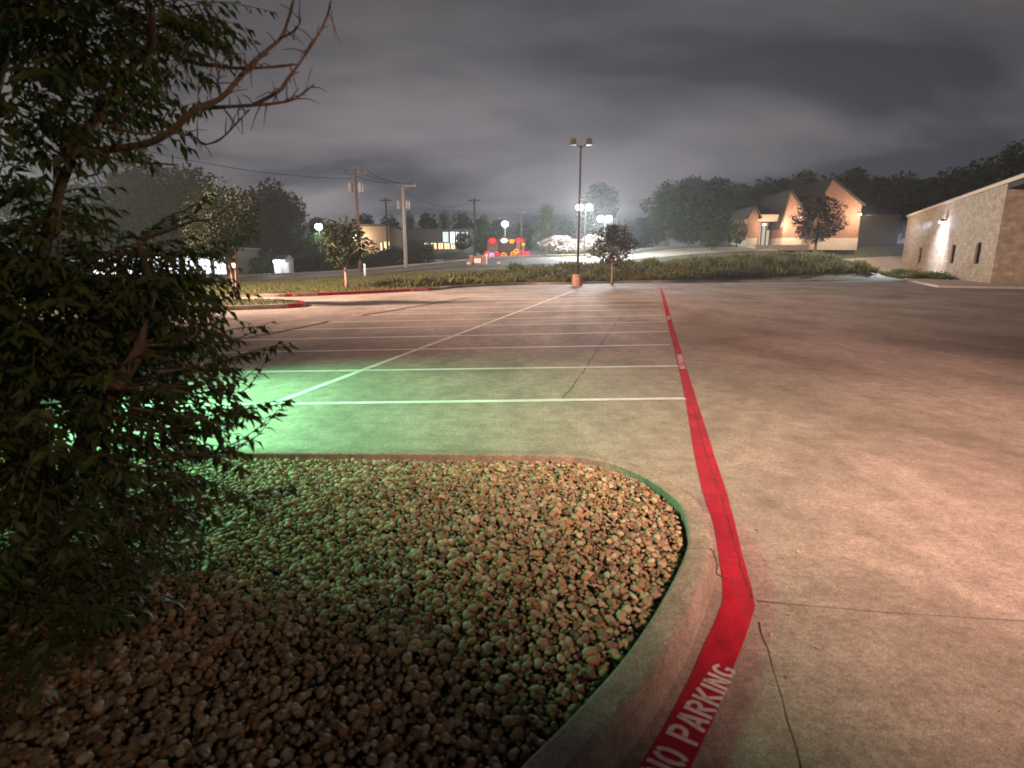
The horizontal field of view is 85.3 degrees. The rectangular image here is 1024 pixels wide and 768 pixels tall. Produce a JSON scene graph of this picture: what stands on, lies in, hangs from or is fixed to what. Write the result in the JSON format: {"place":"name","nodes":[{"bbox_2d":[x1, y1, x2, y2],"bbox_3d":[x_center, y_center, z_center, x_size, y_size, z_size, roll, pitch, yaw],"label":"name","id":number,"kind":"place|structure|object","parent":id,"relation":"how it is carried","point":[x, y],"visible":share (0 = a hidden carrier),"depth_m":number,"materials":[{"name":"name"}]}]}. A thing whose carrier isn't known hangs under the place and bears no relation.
{"place":"outdoors","nodes":[
{"label":"outdoors","id":0,"kind":"place"},
{"bbox_2d":[20,298,301,318],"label":"island lawn","id":1,"kind":"structure","parent":0,"point":[209,304],"depth_m":21.24,"materials":[{"name":"green plant"}]},
{"bbox_2d":[177,172,261,301],"bbox_3d":[-11.324,-5.633,21.673,3.308,5.010,2.512,-3,13,-14],"label":"forked tree","id":2,"kind":"object","parent":1,"relation":"on","point":[236,227],"visible":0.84,"depth_m":21.30,"materials":[{"name":"green plant"}]},
{"bbox_2d":[193,268,486,294],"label":"grass","id":3,"kind":"structure","parent":0,"point":[277,289],"depth_m":36.96,"materials":[{"name":"green plant"}]},
{"bbox_2d":[0,457,686,767],"bbox_3d":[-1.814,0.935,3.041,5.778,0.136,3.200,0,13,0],"label":"river stones","id":4,"kind":"object","parent":0,"point":[404,636],"visible":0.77,"depth_m":2.47,"materials":[{"name":"beige stone"}]},
{"bbox_2d":[0,0,340,744],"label":"ornamental tree","id":5,"kind":"object","parent":4,"relation":"on","point":[90,370],"visible":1,"depth_m":2.43,"materials":[{"name":"green plant"}]},
{"bbox_2d":[123,256,563,282],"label":"street","id":6,"kind":"structure","parent":0,"point":[527,260],"depth_m":54.05,"materials":[{"name":"grey asphalt"}]},
{"bbox_2d":[119,254,543,277],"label":"kerb","id":7,"kind":"structure","parent":6,"relation":"on","point":[383,267],"depth_m":58.88,"materials":[{"name":"concrete"}]},
{"bbox_2d":[13,243,905,297],"bbox_3d":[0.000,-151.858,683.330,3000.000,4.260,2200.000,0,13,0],"label":"ground","id":8,"kind":"structure","parent":0,"point":[862,252],"depth_m":48.82,"materials":[{"name":"green plant"}]},
{"bbox_2d":[0,174,89,260],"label":"broadleaf tree","id":9,"kind":"object","parent":8,"relation":"on","point":[5,211],"visible":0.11,"depth_m":54.38,"materials":[{"name":"green plant"}]},
{"bbox_2d":[24,177,129,263],"bbox_3d":[-44.478,-16.015,57.680,9.319,10.479,7.910,-7,14,-30],"label":"broadleaf tree","id":10,"kind":"object","parent":8,"relation":"on","point":[74,193],"visible":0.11,"depth_m":56.64,"materials":[{"name":"green plant"}]},
{"bbox_2d":[92,171,174,246],"bbox_3d":[-40.730,-17.034,59.836,8.136,11.533,8.687,-12,17,-43],"label":"broadleaf tree","id":11,"kind":"object","parent":8,"relation":"on","point":[134,224],"visible":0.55,"depth_m":57.90,"materials":[{"name":"green plant"}]},
{"bbox_2d":[104,156,181,246],"bbox_3d":[-40.877,-18.940,63.686,11.748,13.681,9.940,10,16,39],"label":"broadleaf tree","id":12,"kind":"object","parent":8,"relation":"on","point":[162,175],"visible":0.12,"depth_m":61.35,"materials":[{"name":"green plant"}]},
{"bbox_2d":[80,247,260,275],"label":"shop","id":13,"kind":"structure","parent":8,"relation":"on","point":[245,255],"depth_m":55.84,"materials":[{"name":"metal"}]},
{"bbox_2d":[198,257,211,274],"bbox_3d":[-30.785,-11.901,55.692,1.272,1.846,0.105,0,13,0],"label":"window","id":14,"kind":"structure","parent":13,"relation":"in","point":[202,262],"depth_m":55.67,"materials":[{"name":"glass"}]},
{"bbox_2d":[213,258,226,274],"bbox_3d":[-29.259,-11.901,55.692,1.272,1.846,0.105,0,13,0],"label":"window","id":15,"kind":"structure","parent":13,"relation":"in","point":[219,272],"depth_m":55.76,"materials":[{"name":"glass"}]},
{"bbox_2d":[140,161,229,246],"bbox_3d":[-35.414,-17.983,61.337,9.319,12.618,7.910,-4,13,-17],"label":"broadleaf tree","id":16,"kind":"object","parent":8,"relation":"on","point":[175,190],"visible":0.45,"depth_m":59.71,"materials":[{"name":"green plant"}]},
{"bbox_2d":[197,187,261,247],"bbox_3d":[-32.423,-17.313,63.582,7.398,10.155,6.928,-5,14,-22],"label":"broadleaf tree","id":17,"kind":"object","parent":8,"relation":"on","point":[258,227],"visible":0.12,"depth_m":62.50,"materials":[{"name":"green plant"}]},
{"bbox_2d":[238,188,281,266],"bbox_3d":[-30.365,-17.837,65.480,6.627,10.292,7.832,-5,13,-21],"label":"broadleaf tree","id":18,"kind":"object","parent":8,"relation":"on","point":[267,243],"visible":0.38,"depth_m":64.69,"materials":[{"name":"green plant"}]},
{"bbox_2d":[247,177,296,254],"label":"broadleaf tree","id":19,"kind":"object","parent":8,"relation":"on","point":[273,197],"visible":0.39,"depth_m":65.74,"materials":[{"name":"green plant"}]},
{"bbox_2d":[272,255,293,272],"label":"white shed","id":20,"kind":"structure","parent":8,"relation":"on","point":[278,260],"depth_m":56.33,"materials":[{"name":"grey metal"}]},
{"bbox_2d":[270,190,314,257],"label":"broadleaf tree","id":21,"kind":"object","parent":8,"relation":"on","point":[293,214],"visible":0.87,"depth_m":64.85,"materials":[{"name":"green plant"}]},
{"bbox_2d":[305,232,328,267],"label":"young tree","id":22,"kind":"object","parent":8,"relation":"on","point":[315,238],"visible":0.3,"depth_m":65.57,"materials":[{"name":"green plant"}]},
{"bbox_2d":[313,222,323,266],"bbox_3d":[-22.115,-15.596,64.215,0.975,5.940,0.962,0,13,0],"label":"street lamp","id":23,"kind":"object","parent":8,"relation":"on","point":[318,226],"visible":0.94,"depth_m":63.32,"materials":[{"name":"metal"}]},
{"bbox_2d":[307,217,334,268],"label":"broadleaf tree","id":24,"kind":"object","parent":8,"relation":"on","point":[312,225],"visible":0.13,"depth_m":72.56,"materials":[{"name":"green plant"}]},
{"bbox_2d":[247,242,435,273],"bbox_3d":[-18.175,-14.080,62.197,21.296,4.041,2.531,-7,14,-29],"label":"hedge","id":25,"kind":"object","parent":8,"relation":"on","point":[306,262],"visible":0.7,"depth_m":61.80,"materials":[{"name":"green plant"}]},
{"bbox_2d":[316,215,379,287],"bbox_3d":[-10.229,-8.316,35.237,4.064,4.692,3.516,0,13,-1],"label":"young tree","id":26,"kind":"object","parent":8,"relation":"on","point":[340,249],"visible":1,"depth_m":34.65,"materials":[{"name":"green plant"}]},
{"bbox_2d":[341,169,367,271],"bbox_3d":[-14.029,-14.571,50.466,2.300,9.309,0.490,0,13,0],"label":"utility pole","id":27,"kind":"object","parent":8,"relation":"on","point":[355,187],"visible":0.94,"depth_m":49.74,"materials":[{"name":"brown wood"}]},
{"bbox_2d":[18,115,350,178],"bbox_3d":[-24.167,-18.227,43.266,23.249,2.816,0.044,-8,15,-31],"label":"power line","id":28,"kind":"object","parent":27,"relation":"attached to","point":[241,169],"visible":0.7,"depth_m":45.04,"materials":[{"name":"metal"}]},
{"bbox_2d":[352,212,374,264],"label":"broadleaf tree","id":29,"kind":"object","parent":8,"relation":"on","point":[367,220],"visible":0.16,"depth_m":107.20,"materials":[{"name":"green plant"}]},
{"bbox_2d":[352,224,402,256],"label":"tan building","id":30,"kind":"structure","parent":8,"relation":"on","point":[376,233],"depth_m":77.53,"materials":[{"name":"paint"}]},
{"bbox_2d":[379,198,391,265],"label":"utility pole","id":31,"kind":"object","parent":8,"relation":"on","point":[385,200],"visible":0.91,"depth_m":73.00,"materials":[{"name":"brown wood"}]},
{"bbox_2d":[380,214,401,265],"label":"broadleaf tree","id":32,"kind":"object","parent":8,"relation":"on","point":[391,221],"visible":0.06,"depth_m":103.22,"materials":[{"name":"green plant"}]},
{"bbox_2d":[389,182,415,266],"bbox_3d":[-10.648,-15.476,54.885,2.600,8.440,0.510,0,13,0],"label":"utility pole","id":33,"kind":"object","parent":8,"relation":"on","point":[405,204],"visible":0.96,"depth_m":54.43,"materials":[{"name":"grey wood"}]},
{"bbox_2d":[402,211,415,228],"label":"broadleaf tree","id":34,"kind":"object","parent":8,"relation":"on","point":[409,221],"visible":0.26,"depth_m":101.67,"materials":[{"name":"green plant"}]},
{"bbox_2d":[416,212,438,260],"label":"broadleaf tree","id":35,"kind":"object","parent":8,"relation":"on","point":[427,222],"visible":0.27,"depth_m":102.27,"materials":[{"name":"green plant"}]},
{"bbox_2d":[400,229,476,259],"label":"dark building","id":36,"kind":"structure","parent":8,"relation":"on","point":[443,243],"depth_m":87.22,"materials":[{"name":"metal"}]},
{"bbox_2d":[442,231,448,241],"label":"window","id":37,"kind":"structure","parent":36,"relation":"in","point":[445,234],"depth_m":87.01,"materials":[{"name":"glass"}]},
{"bbox_2d":[437,210,450,228],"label":"conifer tree","id":38,"kind":"object","parent":8,"relation":"on","point":[443,224],"visible":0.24,"depth_m":100.67,"materials":[{"name":"green plant"}]},
{"bbox_2d":[449,211,476,243],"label":"broadleaf tree","id":39,"kind":"object","parent":8,"relation":"on","point":[465,223],"visible":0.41,"depth_m":101.35,"materials":[{"name":"green plant"}]},
{"bbox_2d":[452,230,473,257],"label":"young tree","id":40,"kind":"object","parent":8,"relation":"on","point":[463,237],"visible":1,"depth_m":81.05,"materials":[{"name":"green plant"}]},
{"bbox_2d":[468,198,479,255],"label":"utility pole","id":41,"kind":"object","parent":8,"relation":"on","point":[477,215],"visible":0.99,"depth_m":72.94,"materials":[{"name":"brown wood"}]},
{"bbox_2d":[469,256,485,263],"bbox_3d":[-3.497,-12.534,56.630,1.703,1.078,0.560,0,13,0],"label":"monument sign","id":42,"kind":"object","parent":8,"relation":"on","point":[477,259],"visible":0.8,"depth_m":56.43,"materials":[{"name":"brick"}]},
{"bbox_2d":[472,215,497,255],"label":"broadleaf tree","id":43,"kind":"object","parent":8,"relation":"on","point":[482,229],"visible":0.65,"depth_m":99.80,"materials":[{"name":"green plant"}]},
{"bbox_2d":[487,219,511,236],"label":"broadleaf tree","id":44,"kind":"object","parent":8,"relation":"on","point":[501,231],"visible":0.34,"depth_m":103.27,"materials":[{"name":"green plant"}]},
{"bbox_2d":[483,237,527,255],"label":"neon building","id":45,"kind":"structure","parent":8,"relation":"on","point":[506,245],"depth_m":71.77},
{"bbox_2d":[510,221,535,251],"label":"broadleaf tree","id":46,"kind":"object","parent":8,"relation":"on","point":[527,233],"visible":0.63,"depth_m":107.62,"materials":[{"name":"green plant"}]},
{"bbox_2d":[41,281,1023,767],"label":"parking lot","id":47,"kind":"structure","parent":8,"relation":"on","point":[875,451],"depth_m":5.56,"materials":[{"name":"concrete"}]},
{"bbox_2d":[41,304,287,319],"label":"kerb","id":48,"kind":"structure","parent":47,"relation":"on","point":[253,307],"depth_m":19.83,"materials":[{"name":"concrete"}]},
{"bbox_2d":[288,300,305,307],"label":"kerb","id":49,"kind":"structure","parent":47,"relation":"on","point":[296,305],"depth_m":20.66,"materials":[{"name":"red paint"}]},
{"bbox_2d":[284,288,432,296],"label":"kerb","id":50,"kind":"structure","parent":47,"relation":"on","point":[351,292],"depth_m":28.77,"materials":[{"name":"red paint"}]},
{"bbox_2d":[66,448,715,767],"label":"kerb","id":51,"kind":"structure","parent":47,"relation":"on","point":[607,723],"depth_m":2.41,"materials":[{"name":"concrete"}]},
{"bbox_2d":[122,397,684,406],"bbox_3d":[-1.550,0.223,6.822,7.481,0.002,0.118,-1,13,-3],"label":"parking line","id":52,"kind":"object","parent":47,"relation":"on","point":[535,400],"visible":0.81,"depth_m":6.86,"materials":[{"name":"white paint"}]},
{"bbox_2d":[143,365,677,373],"bbox_3d":[-2.006,-0.225,8.839,9.549,0.002,0.126,-1,13,-4],"label":"parking line","id":53,"kind":"object","parent":47,"relation":"on","point":[459,368],"visible":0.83,"depth_m":8.96,"materials":[{"name":"white paint"}]},
{"bbox_2d":[177,344,669,353],"bbox_3d":[-2.032,-0.682,10.900,10.695,0.002,0.134,-1,13,-7],"label":"parking line","id":54,"kind":"object","parent":47,"relation":"on","point":[460,348],"visible":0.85,"depth_m":11.00,"materials":[{"name":"white paint"}]},
{"bbox_2d":[277,290,574,402],"bbox_3d":[0.407,-2.645,19.728,0.105,0.001,27.282,3,13,14],"label":"line","id":55,"kind":"object","parent":47,"relation":"on","point":[331,381],"visible":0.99,"depth_m":9.47,"materials":[{"name":"white paint"}]},
{"bbox_2d":[184,331,668,341],"bbox_3d":[-1.615,-1.112,12.833,11.031,0.002,0.142,-2,13,-9],"label":"parking line","id":56,"kind":"object","parent":47,"relation":"on","point":[447,335],"visible":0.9,"depth_m":12.91,"materials":[{"name":"white paint"}]},
{"bbox_2d":[282,321,665,329],"bbox_3d":[-0.831,-1.565,14.873,10.656,0.002,0.150,-2,13,-10],"label":"parking line","id":57,"kind":"object","parent":47,"relation":"on","point":[472,325],"visible":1,"depth_m":14.67,"materials":[{"name":"white paint"}]},
{"bbox_2d":[313,315,662,322],"bbox_3d":[-0.357,-1.962,16.661,10.702,0.002,0.157,-3,13,-11],"label":"parking line","id":58,"kind":"object","parent":47,"relation":"on","point":[493,318],"visible":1,"depth_m":16.70,"materials":[{"name":"white paint"}]},
{"bbox_2d":[361,309,653,314],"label":"parking line","id":59,"kind":"object","parent":47,"relation":"on","point":[524,311],"visible":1,"depth_m":18.81,"materials":[{"name":"white paint"}]},
{"bbox_2d":[399,304,657,308],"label":"parking line","id":60,"kind":"object","parent":47,"relation":"on","point":[529,306],"visible":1,"depth_m":21.07,"materials":[{"name":"white paint"}]},
{"bbox_2d":[443,300,654,303],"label":"parking line","id":61,"kind":"object","parent":47,"relation":"on","point":[527,302],"visible":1,"depth_m":23.08,"materials":[{"name":"white paint"}]},
{"bbox_2d":[569,138,591,285],"bbox_3d":[4.547,-11.490,37.668,1.469,9.600,0.720,0,13,0],"label":"light pole","id":62,"kind":"object","parent":47,"relation":"on","point":[577,278],"visible":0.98,"depth_m":37.66,"materials":[{"name":"black metal"}]},
{"bbox_2d":[438,279,866,287],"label":"kerb","id":63,"kind":"structure","parent":47,"relation":"on","point":[544,283],"depth_m":43.47,"materials":[{"name":"concrete"}]},
{"bbox_2d":[640,288,754,767],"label":"fire lane stripe","id":64,"kind":"object","parent":47,"relation":"on","point":[678,742],"visible":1,"depth_m":2.60,"materials":[{"name":"red paint"}]},
{"bbox_2d":[693,408,752,598],"bbox_3d":[1.688,0.688,4.720,0.030,0.001,3.931,3,13,13],"label":"gutter joint","id":65,"kind":"object","parent":64,"relation":"on","point":[726,515],"visible":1,"depth_m":3.68,"materials":[{"name":"red paint"}]},
{"bbox_2d":[562,315,1021,767],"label":"pavement joints","id":66,"kind":"object","parent":47,"relation":"on","point":[800,766],"visible":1,"depth_m":2.70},
{"bbox_2d":[641,365,1020,759],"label":"leaf litter","id":67,"kind":"object","parent":47,"relation":"on","point":[786,676],"visible":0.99,"depth_m":2.72,"materials":[{"name":"brown plant"}]},
{"bbox_2d":[532,203,557,253],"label":"broadleaf tree","id":68,"kind":"object","parent":8,"relation":"on","point":[544,216],"visible":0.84,"depth_m":84.45,"materials":[{"name":"green plant"}]},
{"bbox_2d":[537,235,576,253],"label":"flowering shrub","id":69,"kind":"object","parent":8,"relation":"on","point":[560,240],"visible":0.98,"depth_m":75.98,"materials":[{"name":"white plant"}]},
{"bbox_2d":[552,217,576,253],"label":"broadleaf tree","id":70,"kind":"object","parent":8,"relation":"on","point":[567,228],"visible":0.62,"depth_m":111.13,"materials":[{"name":"green plant"}]},
{"bbox_2d":[563,241,585,253],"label":"flowering shrub","id":71,"kind":"object","parent":8,"relation":"on","point":[574,244],"visible":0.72,"depth_m":76.28,"materials":[{"name":"white plant"}]},
{"bbox_2d":[575,203,592,255],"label":"street lamp","id":72,"kind":"object","parent":8,"relation":"on","point":[588,206],"visible":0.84,"depth_m":68.79,"materials":[{"name":"metal"}]},
{"bbox_2d":[582,234,604,252],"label":"flowering shrub","id":73,"kind":"object","parent":8,"relation":"on","point":[590,240],"visible":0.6,"depth_m":76.08,"materials":[{"name":"white plant"}]},
{"bbox_2d":[572,181,624,251],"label":"broadleaf tree","id":74,"kind":"object","parent":8,"relation":"on","point":[602,202],"visible":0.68,"depth_m":109.83,"materials":[{"name":"green plant"}]},
{"bbox_2d":[596,215,612,235],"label":"street lamp","id":75,"kind":"object","parent":8,"relation":"on","point":[600,218],"visible":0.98,"depth_m":82.30,"materials":[{"name":"metal"}]},
{"bbox_2d":[588,223,639,284],"bbox_3d":[7.265,-9.199,39.748,3.600,4.445,3.445,8,15,33],"label":"crape myrtle","id":76,"kind":"object","parent":8,"relation":"on","point":[608,240],"visible":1,"depth_m":39.12,"materials":[{"name":"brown plant"}]},
{"bbox_2d":[613,219,642,249],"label":"broadleaf tree","id":77,"kind":"object","parent":8,"relation":"on","point":[628,222],"visible":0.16,"depth_m":138.35,"materials":[{"name":"green plant"}]},
{"bbox_2d":[625,217,662,248],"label":"broadleaf tree","id":78,"kind":"object","parent":8,"relation":"on","point":[646,238],"visible":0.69,"depth_m":133.75,"materials":[{"name":"green plant"}]},
{"bbox_2d":[358,249,936,286],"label":"weeds","id":79,"kind":"object","parent":8,"relation":"on","point":[747,261],"visible":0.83,"depth_m":47.96,"materials":[{"name":"green plant"}]},
{"bbox_2d":[639,178,695,245],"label":"broadleaf tree","id":80,"kind":"object","parent":8,"relation":"on","point":[671,202],"visible":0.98,"depth_m":105.82,"materials":[{"name":"green plant"}]},
{"bbox_2d":[670,174,720,244],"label":"broadleaf tree","id":81,"kind":"object","parent":8,"relation":"on","point":[688,237],"visible":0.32,"depth_m":107.63,"materials":[{"name":"green plant"}]},
{"bbox_2d":[681,176,735,242],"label":"broadleaf tree","id":82,"kind":"object","parent":8,"relation":"on","point":[712,194],"visible":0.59,"depth_m":103.77,"materials":[{"name":"green plant"}]},
{"bbox_2d":[643,247,777,256],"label":"drive","id":83,"kind":"structure","parent":8,"relation":"on","point":[668,252],"depth_m":64.78,"materials":[{"name":"concrete"}]},
{"bbox_2d":[697,229,727,249],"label":"young tree","id":84,"kind":"object","parent":8,"relation":"on","point":[710,235],"visible":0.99,"depth_m":64.48,"materials":[{"name":"green plant"}]},
{"bbox_2d":[710,182,755,243],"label":"broadleaf tree","id":85,"kind":"object","parent":8,"relation":"on","point":[735,200],"visible":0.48,"depth_m":100.60,"materials":[{"name":"green plant"}]},
{"bbox_2d":[725,219,748,247],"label":"young tree","id":86,"kind":"object","parent":8,"relation":"on","point":[735,238],"visible":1,"depth_m":66.34,"materials":[{"name":"green plant"}]},
{"bbox_2d":[742,175,785,204],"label":"broadleaf tree","id":87,"kind":"object","parent":8,"relation":"on","point":[763,191],"visible":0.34,"depth_m":98.01,"materials":[{"name":"green plant"}]},
{"bbox_2d":[771,178,796,194],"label":"broadleaf tree","id":88,"kind":"object","parent":8,"relation":"on","point":[784,183],"visible":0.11,"depth_m":101.92,"materials":[{"name":"green plant"}]},
{"bbox_2d":[787,169,819,188],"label":"broadleaf tree","id":89,"kind":"object","parent":8,"relation":"on","point":[810,174],"visible":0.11,"depth_m":92.26,"materials":[{"name":"green plant"}]},
{"bbox_2d":[729,177,902,250],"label":"brick building","id":90,"kind":"structure","parent":8,"relation":"on","point":[767,220],"depth_m":68.82,"materials":[{"name":"brick"}]},
{"bbox_2d":[759,223,770,244],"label":"entrance door","id":91,"kind":"structure","parent":90,"relation":"in","point":[764,236],"depth_m":71.38,"materials":[{"name":"glass"}]},
{"bbox_2d":[789,194,851,252],"bbox_3d":[32.757,-16.475,59.524,5.937,7.439,5.682,9,15,35],"label":"crape myrtle","id":92,"kind":"object","parent":8,"relation":"on","point":[823,214],"visible":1,"depth_m":58.95,"materials":[{"name":"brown plant"}]},
{"bbox_2d":[836,166,885,207],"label":"broadleaf tree","id":93,"kind":"object","parent":8,"relation":"on","point":[863,192],"visible":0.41,"depth_m":89.73,"materials":[{"name":"green plant"}]},
{"bbox_2d":[863,174,901,212],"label":"broadleaf tree","id":94,"kind":"object","parent":8,"relation":"on","point":[877,180],"visible":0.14,"depth_m":93.66,"materials":[{"name":"green plant"}]},
{"bbox_2d":[874,170,923,237],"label":"broadleaf tree","id":95,"kind":"object","parent":8,"relation":"on","point":[903,184],"visible":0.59,"depth_m":91.72,"materials":[{"name":"green plant"}]},
{"bbox_2d":[890,176,958,240],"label":"broadleaf tree","id":96,"kind":"object","parent":8,"relation":"on","point":[931,182],"visible":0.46,"depth_m":90.37,"materials":[{"name":"green plant"}]},
{"bbox_2d":[891,268,958,279],"bbox_3d":[41.671,-11.481,57.403,1.806,1.006,25.822,6,14,25],"label":"ground cover","id":97,"kind":"object","parent":8,"relation":"on","point":[941,276],"visible":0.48,"depth_m":48.95,"materials":[{"name":"green plant"}]},
{"bbox_2d":[920,166,977,207],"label":"broadleaf tree","id":98,"kind":"object","parent":8,"relation":"on","point":[947,179],"visible":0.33,"depth_m":88.32,"materials":[{"name":"green plant"}]},
{"bbox_2d":[902,172,1023,283],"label":"stone building","id":99,"kind":"structure","parent":8,"relation":"on","point":[976,235],"depth_m":43.37,"materials":[{"name":"beige stone"}]},
{"bbox_2d":[950,156,997,197],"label":"broadleaf tree","id":100,"kind":"object","parent":8,"relation":"on","point":[978,166],"visible":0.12,"depth_m":86.67,"materials":[{"name":"green plant"}]},
{"bbox_2d":[956,138,1023,191],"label":"broadleaf tree","id":101,"kind":"object","parent":8,"relation":"on","point":[1006,168],"visible":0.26,"depth_m":79.03,"materials":[{"name":"green plant"}]},
{"bbox_2d":[0,0,1023,260],"label":"sky","id":102,"kind":"structure","parent":0,"point":[458,101],"materials":[{"name":"grey"}]},
{"bbox_2d":[553,253,655,261],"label":"side road","id":103,"kind":"structure","parent":0,"point":[637,256],"depth_m":62.97,"materials":[{"name":"grey asphalt"}]},
{"bbox_2d":[843,256,903,271],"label":"pavement","id":104,"kind":"structure","parent":0,"point":[888,263],"depth_m":67.97,"materials":[{"name":"concrete"}]},
{"bbox_2d":[898,278,1023,288],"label":"pavement","id":105,"kind":"structure","parent":0,"point":[947,283],"depth_m":37.19,"materials":[{"name":"concrete"}]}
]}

